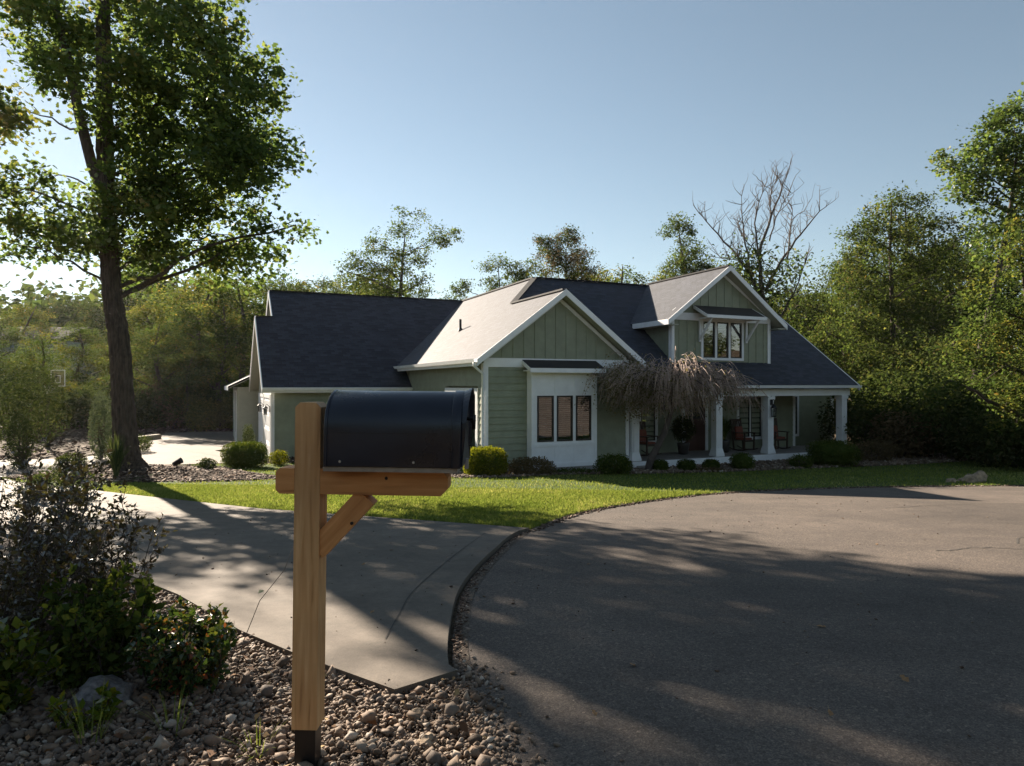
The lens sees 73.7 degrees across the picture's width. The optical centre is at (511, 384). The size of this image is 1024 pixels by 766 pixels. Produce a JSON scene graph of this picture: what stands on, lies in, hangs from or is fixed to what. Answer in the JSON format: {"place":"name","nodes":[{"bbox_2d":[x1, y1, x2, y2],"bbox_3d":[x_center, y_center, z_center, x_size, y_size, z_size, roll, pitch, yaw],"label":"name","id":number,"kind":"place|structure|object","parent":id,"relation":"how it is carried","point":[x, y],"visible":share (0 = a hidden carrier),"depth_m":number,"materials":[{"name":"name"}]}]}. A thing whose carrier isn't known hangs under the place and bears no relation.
{"place":"outdoors","nodes":[
{"label":"outdoors","id":0,"kind":"place"},
{"bbox_2d":[0,535,506,765],"bbox_3d":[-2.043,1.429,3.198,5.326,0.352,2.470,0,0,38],"label":"gravel","id":1,"kind":"structure","parent":0,"point":[160,753],"depth_m":2.75,"materials":[{"name":"grey gravel"}]},
{"bbox_2d":[0,616,67,719],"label":"lime shrub","id":2,"kind":"object","parent":1,"relation":"on","point":[36,667],"visible":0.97,"depth_m":2.94,"materials":[{"name":"green leaves"},{"name":"bare grey bark"}]},
{"bbox_2d":[0,434,113,618],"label":"dark leaved shrub","id":3,"kind":"object","parent":1,"relation":"on","point":[29,472],"visible":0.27,"depth_m":4.34,"materials":[{"name":"grey plant"}]},
{"bbox_2d":[0,448,147,663],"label":"dark leaved shrub","id":4,"kind":"object","parent":1,"relation":"on","point":[19,607],"visible":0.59,"depth_m":3.44,"materials":[{"name":"grey plant"}]},
{"bbox_2d":[44,680,122,735],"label":"weed","id":5,"kind":"object","parent":1,"relation":"on","point":[110,693],"visible":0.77,"depth_m":2.73,"materials":[{"name":"green leaves"}]},
{"bbox_2d":[0,462,177,629],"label":"dark leaved shrub","id":6,"kind":"object","parent":1,"relation":"on","point":[122,546],"visible":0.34,"depth_m":4.12,"materials":[{"name":"grey plant"}]},
{"bbox_2d":[46,679,131,745],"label":"grass tuft","id":7,"kind":"object","parent":1,"relation":"on","point":[82,726],"visible":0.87,"depth_m":2.64,"materials":[{"name":"green plant"}]},
{"bbox_2d":[15,559,166,690],"bbox_3d":[-1.990,1.146,3.238,0.561,0.655,0.571,0,0,0],"label":"green leafy shrub","id":8,"kind":"object","parent":1,"relation":"on","point":[94,644],"visible":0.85,"depth_m":3.18,"materials":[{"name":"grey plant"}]},
{"bbox_2d":[71,674,138,709],"bbox_3d":[-1.805,1.393,3.037,0.236,0.217,0.277,0,0,-15],"label":"boulder","id":9,"kind":"object","parent":1,"relation":"on","point":[88,693],"visible":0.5,"depth_m":2.98,"materials":[{"name":"grey stone"}]},
{"bbox_2d":[135,682,202,736],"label":"grass tuft","id":10,"kind":"object","parent":1,"relation":"on","point":[178,713],"visible":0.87,"depth_m":2.75,"materials":[{"name":"green plant"}]},
{"bbox_2d":[123,595,238,697],"bbox_3d":[-1.553,1.238,3.204,0.499,0.466,0.591,0,0,-14],"label":"nandina","id":11,"kind":"object","parent":1,"relation":"on","point":[172,662],"visible":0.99,"depth_m":3.09,"materials":[{"name":"green plant"}]},
{"bbox_2d":[16,587,486,765],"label":"leaf scraps","id":12,"kind":"object","parent":1,"relation":"on","point":[463,726],"visible":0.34,"depth_m":2.70,"materials":[{"name":"brown plant"}]},
{"bbox_2d":[275,388,475,765],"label":"mailbox","id":13,"kind":"object","parent":1,"relation":"on","point":[361,447],"visible":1,"depth_m":2.40,"materials":[{"name":"brown wood"}]},
{"bbox_2d":[461,388,475,468],"bbox_3d":[-0.148,0.153,2.430,0.043,0.288,0.279,1,0,2],"label":"box door","id":14,"kind":"structure","parent":13,"relation":"in","point":[468,422],"depth_m":2.40,"materials":[{"name":"black metal"}]},
{"bbox_2d":[0,432,527,695],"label":"driveway","id":15,"kind":"structure","parent":0,"point":[235,579],"depth_m":5.82,"materials":[{"name":"concrete"}]},
{"bbox_2d":[0,350,75,461],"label":"juniper","id":16,"kind":"object","parent":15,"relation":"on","point":[27,379],"visible":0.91,"depth_m":23.43,"materials":[{"name":"green plant"}]},
{"bbox_2d":[4,466,104,500],"bbox_3d":[-7.980,1.738,11.828,1.731,0.724,1.178,0,0,0],"label":"spreading juniper","id":17,"kind":"object","parent":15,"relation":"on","point":[57,476],"visible":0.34,"depth_m":11.74,"materials":[{"name":"green plant"}]},
{"bbox_2d":[87,389,111,459],"bbox_3d":[-14.748,1.480,24.511,0.906,2.691,0.860,0,0,36],"label":"columnar conifer","id":18,"kind":"object","parent":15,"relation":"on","point":[105,427],"visible":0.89,"depth_m":24.39,"materials":[{"name":"green plant"}]},
{"bbox_2d":[0,351,1015,676],"bbox_3d":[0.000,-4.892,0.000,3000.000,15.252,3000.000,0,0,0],"label":"ground","id":19,"kind":"structure","parent":0,"point":[68,443],"depth_m":30.90,"materials":[{"name":"grey concrete"}]},
{"bbox_2d":[4,409,37,468],"bbox_3d":[-15.496,1.738,21.523,0.841,2.061,0.848,0,0,36],"label":"dark column conifer","id":20,"kind":"object","parent":19,"relation":"on","point":[26,440],"depth_m":21.41,"materials":[{"name":"green plant"}]},
{"bbox_2d":[0,21,55,202],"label":"maple tree","id":21,"kind":"object","parent":19,"relation":"on","point":[7,121],"visible":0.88,"depth_m":17.73,"materials":[{"name":"green plant"}]},
{"bbox_2d":[0,318,55,394],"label":"woodland tree","id":22,"kind":"object","parent":19,"relation":"on","point":[11,334],"visible":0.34,"depth_m":43.88,"materials":[{"name":"green plant"}]},
{"bbox_2d":[0,301,63,356],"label":"woodland tree","id":23,"kind":"object","parent":19,"relation":"on","point":[34,314],"visible":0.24,"depth_m":57.73,"materials":[{"name":"green plant"}]},
{"bbox_2d":[0,381,72,427],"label":"undergrowth bush","id":24,"kind":"object","parent":19,"relation":"on","point":[26,402],"visible":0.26,"depth_m":35.49,"materials":[{"name":"green plant"}]},
{"bbox_2d":[0,329,80,406],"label":"woodland tree","id":25,"kind":"object","parent":19,"relation":"on","point":[27,354],"visible":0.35,"depth_m":39.69,"materials":[{"name":"green plant"}]},
{"bbox_2d":[0,327,106,388],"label":"neighbour house","id":26,"kind":"structure","parent":19,"relation":"on","point":[50,335],"depth_m":58.06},
{"bbox_2d":[16,293,109,365],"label":"woodland tree","id":27,"kind":"object","parent":19,"relation":"on","point":[77,301],"visible":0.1,"depth_m":70.42,"materials":[{"name":"green plant"}]},
{"bbox_2d":[51,381,111,429],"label":"undergrowth bush","id":28,"kind":"object","parent":19,"relation":"on","point":[84,396],"visible":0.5,"depth_m":37.28,"materials":[{"name":"green plant"}]},
{"bbox_2d":[29,318,138,392],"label":"woodland tree","id":29,"kind":"object","parent":19,"relation":"on","point":[76,354],"visible":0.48,"depth_m":46.55,"materials":[{"name":"green plant"}]},
{"bbox_2d":[72,343,109,394],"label":"woodland tree","id":30,"kind":"object","parent":19,"relation":"on","point":[102,354],"visible":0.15,"depth_m":51.21,"materials":[{"name":"green plant"}]},
{"bbox_2d":[62,293,170,379],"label":"woodland tree","id":31,"kind":"object","parent":19,"relation":"on","point":[126,301],"visible":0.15,"depth_m":64.25,"materials":[{"name":"green plant"}]},
{"bbox_2d":[85,301,190,400],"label":"woodland tree","id":32,"kind":"object","parent":19,"relation":"on","point":[147,311],"visible":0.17,"depth_m":48.92,"materials":[{"name":"green plant"}]},
{"bbox_2d":[85,316,209,427],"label":"woodland tree","id":33,"kind":"object","parent":19,"relation":"on","point":[161,359],"visible":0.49,"depth_m":41.19,"materials":[{"name":"green plant"}]},
{"bbox_2d":[134,385,183,428],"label":"undergrowth bush","id":34,"kind":"object","parent":19,"relation":"on","point":[160,407],"visible":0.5,"depth_m":40.36,"materials":[{"name":"green plant"}]},
{"bbox_2d":[137,375,202,428],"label":"undergrowth bush","id":35,"kind":"object","parent":19,"relation":"on","point":[169,405],"visible":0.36,"depth_m":41.01,"materials":[{"name":"green plant"}]},
{"bbox_2d":[126,283,236,388],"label":"woodland tree","id":36,"kind":"object","parent":19,"relation":"on","point":[140,324],"visible":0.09,"depth_m":50.59,"materials":[{"name":"green plant"}]},
{"bbox_2d":[162,348,209,430],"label":"woodland tree","id":37,"kind":"object","parent":19,"relation":"on","point":[186,401],"visible":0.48,"depth_m":40.76,"materials":[{"name":"green plant"}]},
{"bbox_2d":[134,269,252,390],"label":"woodland tree","id":38,"kind":"object","parent":19,"relation":"on","point":[187,296],"visible":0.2,"depth_m":45.40,"materials":[{"name":"green plant"}]},
{"bbox_2d":[168,297,253,429],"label":"woodland tree","id":39,"kind":"object","parent":19,"relation":"on","point":[217,351],"visible":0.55,"depth_m":41.04,"materials":[{"name":"green plant"}]},
{"bbox_2d":[146,270,276,394],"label":"woodland tree","id":40,"kind":"object","parent":19,"relation":"on","point":[241,305],"visible":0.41,"depth_m":41.89,"materials":[{"name":"green plant"}]},
{"bbox_2d":[215,388,232,429],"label":"undergrowth bush","id":41,"kind":"object","parent":19,"relation":"on","point":[225,407],"visible":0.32,"depth_m":40.70,"materials":[{"name":"green plant"}]},
{"bbox_2d":[0,257,482,362],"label":"distant yellowing woods","id":42,"kind":"object","parent":19,"relation":"on","point":[45,291],"visible":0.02,"depth_m":71.47,"materials":[{"name":"green plant"}]},
{"bbox_2d":[229,266,316,374],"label":"woodland tree","id":43,"kind":"object","parent":19,"relation":"on","point":[292,286],"visible":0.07,"depth_m":53.34,"materials":[{"name":"green plant"}]},
{"bbox_2d":[263,272,343,301],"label":"woodland tree","id":44,"kind":"object","parent":19,"relation":"on","point":[320,284],"visible":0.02,"depth_m":61.37,"materials":[{"name":"green plant"}]},
{"bbox_2d":[330,206,464,297],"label":"airy tree","id":45,"kind":"object","parent":19,"relation":"on","point":[400,256],"visible":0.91,"depth_m":43.97,"materials":[{"name":"green plant"}]},
{"bbox_2d":[447,251,548,299],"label":"airy tree","id":46,"kind":"object","parent":19,"relation":"on","point":[520,274],"visible":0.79,"depth_m":47.79,"materials":[{"name":"green plant"}]},
{"bbox_2d":[0,236,1023,378],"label":"distant woods","id":47,"kind":"object","parent":19,"relation":"on","point":[48,297],"visible":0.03,"depth_m":77.98,"materials":[{"name":"green plant"}]},
{"bbox_2d":[224,265,861,469],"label":"house","id":48,"kind":"structure","parent":19,"relation":"on","point":[539,347],"depth_m":24.94,"materials":[{"name":"wood"}]},
{"bbox_2d":[258,393,264,447],"bbox_3d":[-10.838,1.550,29.531,0.058,2.400,2.840,0,0,-24],"label":"garage door","id":49,"kind":"structure","parent":48,"relation":"in","point":[260,396],"depth_m":29.39,"materials":[{"name":"white paint"}]},
{"bbox_2d":[264,394,270,455],"bbox_3d":[-9.573,1.550,26.701,0.058,2.400,2.740,0,0,-24],"label":"garage door","id":50,"kind":"structure","parent":48,"relation":"in","point":[267,397],"depth_m":26.34,"materials":[{"name":"white paint"}]},
{"bbox_2d":[445,388,477,447],"bbox_3d":[-1.423,1.315,21.844,0.545,2.450,3.000,0,0,-24],"label":"side window","id":51,"kind":"structure","parent":48,"relation":"in","point":[474,440],"depth_m":20.55,"materials":[{"name":"white paint"}]},
{"bbox_2d":[670,414,695,454],"bbox_3d":[6.080,1.740,24.195,0.933,1.420,0.920,0,0,-24],"label":"planter","id":52,"kind":"object","parent":48,"relation":"on","point":[683,445],"visible":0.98,"depth_m":24.04,"materials":[{"name":"green plant"}]},
{"bbox_2d":[682,397,707,450],"bbox_3d":[6.815,1.390,25.341,1.200,2.120,0.121,0,0,-24],"label":"front door","id":53,"kind":"structure","parent":48,"relation":"in","point":[699,442],"depth_m":25.43,"materials":[{"name":"white paint"}]},
{"bbox_2d":[722,414,736,452],"bbox_3d":[7.712,1.716,24.801,1.163,1.468,1.140,0,0,-24],"label":"planter","id":54,"kind":"object","parent":48,"relation":"on","point":[726,428],"visible":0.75,"depth_m":24.67,"materials":[{"name":"green plant"}]},
{"bbox_2d":[729,419,757,450],"bbox_3d":[8.653,1.865,25.618,0.640,1.169,0.932,0,0,-33],"label":"rocking chair","id":55,"kind":"object","parent":48,"relation":"on","point":[733,432],"visible":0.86,"depth_m":25.64,"materials":[{"name":"brown wood"}]},
{"bbox_2d":[736,396,761,438],"bbox_3d":[9.212,1.235,26.463,1.320,1.750,0.095,0,0,-24],"label":"window","id":56,"kind":"structure","parent":48,"relation":"in","point":[750,435],"depth_m":26.43,"materials":[{"name":"white paint"}]},
{"bbox_2d":[527,223,606,280],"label":"round tree","id":57,"kind":"object","parent":19,"relation":"on","point":[554,257],"visible":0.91,"depth_m":49.53,"materials":[{"name":"green plant"}]},
{"bbox_2d":[595,257,653,284],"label":"woodland tree","id":58,"kind":"object","parent":19,"relation":"on","point":[634,280],"visible":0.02,"depth_m":55.32,"materials":[{"name":"green plant"}]},
{"bbox_2d":[655,211,720,277],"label":"ragged tree","id":59,"kind":"object","parent":19,"relation":"on","point":[682,256],"visible":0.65,"depth_m":45.81,"materials":[{"name":"green plant"}]},
{"bbox_2d":[692,155,838,338],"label":"leafless tree","id":60,"kind":"object","parent":19,"relation":"on","point":[761,289],"visible":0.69,"depth_m":41.80,"materials":[{"name":"brown plant"}]},
{"bbox_2d":[792,284,855,358],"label":"woodland tree","id":61,"kind":"object","parent":19,"relation":"on","point":[816,322],"visible":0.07,"depth_m":55.44,"materials":[{"name":"green plant"}]},
{"bbox_2d":[770,252,899,410],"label":"woodland tree","id":62,"kind":"object","parent":19,"relation":"on","point":[810,306],"visible":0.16,"depth_m":49.90,"materials":[{"name":"green plant"}]},
{"bbox_2d":[803,229,916,425],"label":"woodland tree","id":63,"kind":"object","parent":19,"relation":"on","point":[860,252],"visible":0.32,"depth_m":44.10,"materials":[{"name":"green plant"}]},
{"bbox_2d":[817,379,914,453],"bbox_3d":[13.800,1.336,27.146,3.695,3.165,3.505,0,0,0],"label":"thicket bush","id":64,"kind":"object","parent":19,"relation":"on","point":[855,408],"visible":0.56,"depth_m":26.56,"materials":[{"name":"green plant"}]},
{"bbox_2d":[832,330,924,438],"bbox_3d":[17.556,0.120,32.747,5.546,5.499,4.947,0,0,0],"label":"thicket bush","id":65,"kind":"object","parent":19,"relation":"on","point":[852,374],"visible":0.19,"depth_m":32.48,"materials":[{"name":"green plant"}]},
{"bbox_2d":[847,360,937,443],"bbox_3d":[15.819,0.901,28.497,4.440,3.954,3.965,0,0,0],"label":"thicket bush","id":66,"kind":"object","parent":19,"relation":"on","point":[862,380],"visible":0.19,"depth_m":28.20,"materials":[{"name":"green plant"}]},
{"bbox_2d":[826,192,967,390],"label":"woodland tree","id":67,"kind":"object","parent":19,"relation":"on","point":[839,333],"visible":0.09,"depth_m":42.19,"materials":[{"name":"green plant"}]},
{"bbox_2d":[820,180,983,392],"bbox_3d":[19.297,-3.638,33.869,7.910,13.214,5.371,0,0,0],"label":"hickory tree","id":68,"kind":"object","parent":19,"relation":"on","point":[927,269],"visible":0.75,"depth_m":33.71,"materials":[{"name":"green plant"}]},
{"bbox_2d":[858,372,975,452],"bbox_3d":[16.392,1.136,26.939,4.693,3.482,4.184,0,0,0],"label":"thicket bush","id":69,"kind":"object","parent":19,"relation":"on","point":[901,389],"visible":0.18,"depth_m":26.64,"materials":[{"name":"green plant"}]},
{"bbox_2d":[857,317,994,438],"bbox_3d":[19.174,-0.090,30.844,6.049,5.954,5.508,0,0,0],"label":"thicket bush","id":70,"kind":"object","parent":19,"relation":"on","point":[902,346],"visible":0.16,"depth_m":30.85,"materials":[{"name":"green plant"}]},
{"bbox_2d":[847,222,1018,387],"bbox_3d":[23.579,-2.854,37.794,8.954,11.999,8.848,0,0,-29],"label":"woodland tree","id":71,"kind":"object","parent":19,"relation":"on","point":[973,272],"visible":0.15,"depth_m":37.11,"materials":[{"name":"green plant"}]},
{"bbox_2d":[895,363,995,461],"bbox_3d":[16.400,1.016,25.088,4.462,3.661,4.085,0,0,0],"label":"thicket bush","id":72,"kind":"object","parent":19,"relation":"on","point":[920,403],"visible":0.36,"depth_m":24.66,"materials":[{"name":"green plant"}]},
{"bbox_2d":[896,219,1023,380],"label":"woodland tree","id":73,"kind":"object","parent":19,"relation":"on","point":[1017,292],"visible":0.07,"depth_m":38.58,"materials":[{"name":"green plant"}]},
{"bbox_2d":[903,320,1023,443],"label":"thicket bush","id":74,"kind":"object","parent":19,"relation":"on","point":[937,359],"visible":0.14,"depth_m":28.79,"materials":[{"name":"green plant"}]},
{"bbox_2d":[921,375,1021,463],"bbox_3d":[16.393,1.264,24.159,4.201,3.319,3.993,0,0,0],"label":"thicket bush","id":75,"kind":"object","parent":19,"relation":"on","point":[943,425],"visible":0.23,"depth_m":23.81,"materials":[{"name":"green plant"}]},
{"bbox_2d":[925,82,1023,452],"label":"leaning oak tree","id":76,"kind":"object","parent":19,"relation":"on","point":[1002,158],"visible":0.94,"depth_m":26.92,"materials":[{"name":"green plant"}]},
{"bbox_2d":[935,381,1023,467],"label":"thicket bush","id":77,"kind":"object","parent":19,"relation":"on","point":[986,455],"visible":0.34,"depth_m":22.54,"materials":[{"name":"green plant"}]},
{"bbox_2d":[935,319,1023,434],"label":"thicket bush","id":78,"kind":"object","parent":19,"relation":"on","point":[974,341],"visible":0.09,"depth_m":26.70,"materials":[{"name":"green plant"}]},
{"bbox_2d":[962,374,1023,471],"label":"thicket bush","id":79,"kind":"object","parent":19,"relation":"on","point":[1001,440],"visible":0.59,"depth_m":21.27,"materials":[{"name":"green plant"}]},
{"bbox_2d":[0,0,1023,348],"label":"sky","id":80,"kind":"structure","parent":0,"point":[507,122],"materials":[{"name":"blue"}]},
{"bbox_2d":[2,455,1023,528],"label":"lawn","id":81,"kind":"structure","parent":0,"point":[682,484],"depth_m":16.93,"materials":[{"name":"green plant"}]},
{"bbox_2d":[22,467,272,481],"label":"mulch island","id":82,"kind":"structure","parent":81,"relation":"on","point":[170,476],"depth_m":16.92,"materials":[{"name":"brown wood"}]},
{"bbox_2d":[52,451,88,471],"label":"dwarf shrub","id":83,"kind":"object","parent":82,"relation":"on","point":[65,457],"visible":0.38,"depth_m":17.08,"materials":[{"name":"green plant"}]},
{"bbox_2d":[100,432,131,476],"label":"ornamental grass","id":84,"kind":"object","parent":82,"relation":"on","point":[118,455],"depth_m":16.33,"materials":[{"name":"green plant"}]},
{"bbox_2d":[0,396,294,481],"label":"mulch chips","id":85,"kind":"object","parent":82,"relation":"on","point":[227,474],"visible":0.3,"depth_m":18.06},
{"bbox_2d":[0,0,328,472],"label":"oak tree","id":86,"kind":"object","parent":82,"relation":"on","point":[149,191],"visible":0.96,"depth_m":17.10,"materials":[{"name":"green plant"}]},
{"bbox_2d":[220,441,269,468],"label":"boxwood","id":87,"kind":"object","parent":81,"relation":"on","point":[241,454],"visible":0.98,"depth_m":21.91,"materials":[{"name":"green plant"}]},
{"bbox_2d":[450,446,972,477],"bbox_3d":[8.088,2.550,22.656,22.556,0.285,5.349,0,0,-30],"label":"stone bed","id":88,"kind":"object","parent":81,"relation":"on","point":[754,470],"visible":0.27,"depth_m":21.88,"materials":[{"name":"grey gravel"}]},
{"bbox_2d":[463,445,508,475],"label":"golden shrub","id":89,"kind":"object","parent":88,"relation":"on","point":[489,460],"visible":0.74,"depth_m":18.21,"materials":[{"name":"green plant"}]},
{"bbox_2d":[507,455,557,474],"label":"dry perennial","id":90,"kind":"object","parent":88,"relation":"on","point":[531,465],"visible":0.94,"depth_m":18.80,"materials":[{"name":"grey plant"}]},
{"bbox_2d":[592,451,632,474],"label":"yew shrub","id":91,"kind":"object","parent":88,"relation":"on","point":[605,463],"visible":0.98,"depth_m":19.10,"materials":[{"name":"green plant"}]},
{"bbox_2d":[574,346,768,469],"bbox_3d":[4.859,0.805,20.674,5.935,3.967,4.551,0,0,0],"label":"weeping tree","id":92,"kind":"object","parent":88,"relation":"on","point":[671,387],"visible":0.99,"depth_m":20.36,"materials":[{"name":"brown plant"}]},
{"bbox_2d":[728,452,755,468],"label":"boxwood","id":93,"kind":"object","parent":88,"relation":"on","point":[740,460],"visible":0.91,"depth_m":21.38,"materials":[{"name":"green plant"}]},
{"bbox_2d":[785,453,813,468],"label":"shrub","id":94,"kind":"object","parent":88,"relation":"on","point":[807,459],"visible":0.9,"depth_m":22.07,"materials":[{"name":"green plant"}]},
{"bbox_2d":[805,439,863,466],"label":"boxwood","id":95,"kind":"object","parent":88,"relation":"on","point":[835,452],"visible":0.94,"depth_m":22.48,"materials":[{"name":"green plant"}]},
{"bbox_2d":[852,439,899,460],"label":"brown shrub","id":96,"kind":"object","parent":88,"relation":"on","point":[888,455],"visible":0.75,"depth_m":24.11,"materials":[{"name":"grey plant"}]},
{"bbox_2d":[866,408,952,458],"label":"thicket bush","id":97,"kind":"object","parent":88,"relation":"on","point":[906,444],"visible":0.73,"depth_m":25.07,"materials":[{"name":"green plant"}]},
{"bbox_2d":[902,213,1023,444],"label":"yellow green maple","id":98,"kind":"object","parent":81,"relation":"on","point":[1014,324],"visible":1,"depth_m":19.95,"materials":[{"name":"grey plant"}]},
{"bbox_2d":[461,486,1023,765],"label":"cul de sac road","id":99,"kind":"structure","parent":0,"point":[756,697],"depth_m":4.11,"materials":[{"name":"grey asphalt"}]},
{"bbox_2d":[451,530,532,670],"bbox_3d":[-0.132,1.607,5.929,0.342,0.347,4.767,0,0,6],"label":"kerb grit","id":100,"kind":"object","parent":99,"relation":"on","point":[457,637],"visible":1,"depth_m":4.58,"materials":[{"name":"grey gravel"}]},
{"bbox_2d":[452,660,559,765],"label":"grit","id":101,"kind":"object","parent":99,"relation":"on","point":[513,726],"visible":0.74,"depth_m":2.86,"materials":[{"name":"grey gravel"}]},
{"bbox_2d":[103,496,1012,761],"bbox_3d":[0.992,1.712,7.394,15.274,0.761,10.793,0,0,0],"label":"pavement debris","id":102,"kind":"object","parent":99,"relation":"on","point":[716,670],"visible":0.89,"depth_m":5.54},
{"bbox_2d":[527,484,1023,531],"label":"edge soil","id":103,"kind":"structure","parent":0,"point":[551,522],"depth_m":12.77,"materials":[{"name":"brown soil"}]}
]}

